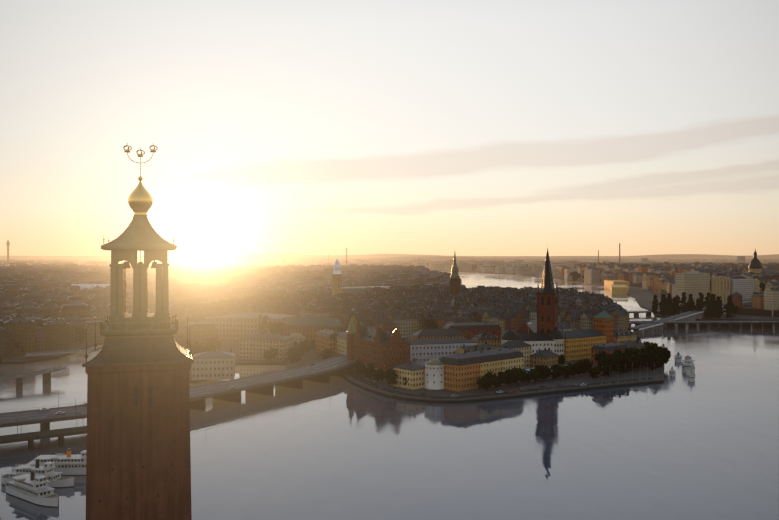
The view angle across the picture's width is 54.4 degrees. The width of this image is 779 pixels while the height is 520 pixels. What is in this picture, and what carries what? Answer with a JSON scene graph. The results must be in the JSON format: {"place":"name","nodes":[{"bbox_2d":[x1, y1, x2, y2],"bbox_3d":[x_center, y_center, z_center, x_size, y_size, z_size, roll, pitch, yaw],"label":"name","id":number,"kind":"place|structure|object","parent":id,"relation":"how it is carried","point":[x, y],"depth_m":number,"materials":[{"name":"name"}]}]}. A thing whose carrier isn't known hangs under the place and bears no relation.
{"place":"outdoors","nodes":[
{"label":"outdoors","id":0,"kind":"place"},
{"bbox_2d":[0,347,98,387],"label":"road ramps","id":1,"kind":"object","parent":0,"point":[46,373],"depth_m":529.91,"materials":[{"name":"concrete"}]},
{"bbox_2d":[0,271,778,519],"bbox_3d":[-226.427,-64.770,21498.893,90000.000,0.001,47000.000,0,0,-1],"label":"water","id":2,"kind":"structure","parent":0,"point":[703,446],"depth_m":355.15,"materials":[{"name":"grey liquid"}]},
{"bbox_2d":[1,344,695,507],"bbox_3d":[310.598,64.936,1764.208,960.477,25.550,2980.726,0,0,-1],"label":"boats","id":3,"kind":"object","parent":2,"relation":"on","point":[38,480],"depth_m":294.54,"materials":[{"name":"paint"}]},
{"bbox_2d":[0,267,778,402],"bbox_3d":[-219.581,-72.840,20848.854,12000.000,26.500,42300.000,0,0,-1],"label":"quays","id":4,"kind":"object","parent":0,"point":[641,296],"depth_m":543.38,"materials":[{"name":"grey stone"}]},
{"bbox_2d":[82,143,193,519],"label":"tower","id":5,"kind":"structure","parent":4,"relation":"on","point":[137,365],"depth_m":102.25,"materials":[{"name":"brick"}]},
{"bbox_2d":[0,353,354,449],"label":"bridge","id":6,"kind":"structure","parent":4,"relation":"on","point":[324,370],"depth_m":454.65,"materials":[{"name":"concrete"}]},
{"bbox_2d":[0,264,464,358],"bbox_3d":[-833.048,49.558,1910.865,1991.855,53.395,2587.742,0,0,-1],"label":"norrmalm blocks","id":7,"kind":"structure","parent":4,"relation":"on","point":[66,296],"depth_m":1222.47,"materials":[{"name":"brown stone"}]},
{"bbox_2d":[192,312,347,380],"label":"buildings","id":8,"kind":"structure","parent":4,"relation":"on","point":[248,336],"depth_m":694.44,"materials":[{"name":"beige stone"}]},
{"bbox_2d":[0,363,585,419],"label":"cars","id":9,"kind":"object","parent":4,"relation":"on","point":[312,364],"depth_m":481.75,"materials":[{"name":"paint"}]},
{"bbox_2d":[0,262,766,370],"bbox_3d":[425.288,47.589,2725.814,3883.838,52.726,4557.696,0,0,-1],"label":"town trees","id":10,"kind":"object","parent":4,"relation":"on","point":[668,306],"depth_m":1037.98,"materials":[{"name":"green plant"}]},
{"bbox_2d":[0,240,778,293],"bbox_3d":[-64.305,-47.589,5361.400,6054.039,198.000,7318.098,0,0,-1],"label":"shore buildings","id":11,"kind":"structure","parent":4,"relation":"on","point":[591,274],"depth_m":4235.84,"materials":[{"name":"brown stone"}]},
{"bbox_2d":[181,253,629,338],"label":"old town","id":12,"kind":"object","parent":4,"relation":"on","point":[503,308],"depth_m":852.25,"materials":[{"name":"brown stone"}]},
{"bbox_2d":[315,248,645,391],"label":"island buildings","id":13,"kind":"structure","parent":4,"relation":"on","point":[458,357],"depth_m":581.92,"materials":[{"name":"orange stone"}]},
{"bbox_2d":[351,362,654,399],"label":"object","id":14,"kind":"object","parent":4,"relation":"on","point":[536,391],"depth_m":516.06,"materials":[{"name":"paint"}]},
{"bbox_2d":[349,337,670,389],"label":"trees","id":15,"kind":"object","parent":4,"relation":"on","point":[649,354],"depth_m":542.07,"materials":[{"name":"green plant"}]},
{"bbox_2d":[569,249,778,316],"bbox_3d":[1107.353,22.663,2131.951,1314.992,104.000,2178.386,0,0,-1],"label":"sodermalm blocks","id":16,"kind":"structure","parent":4,"relation":"on","point":[738,282],"depth_m":1482.25,"materials":[{"name":"brown stone"}]},
{"bbox_2d":[626,298,778,332],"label":"bridge","id":17,"kind":"structure","parent":4,"relation":"on","point":[682,320],"depth_m":921.00,"materials":[{"name":"concrete"}]},
{"bbox_2d":[0,253,778,264],"bbox_3d":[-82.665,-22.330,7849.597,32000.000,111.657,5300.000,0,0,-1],"label":"horizon hills","id":18,"kind":"structure","parent":0,"point":[240,258],"depth_m":9181.50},
{"bbox_2d":[0,0,778,255],"label":"sky","id":19,"kind":"structure","parent":0,"point":[304,127],"materials":[{"name":"white"}]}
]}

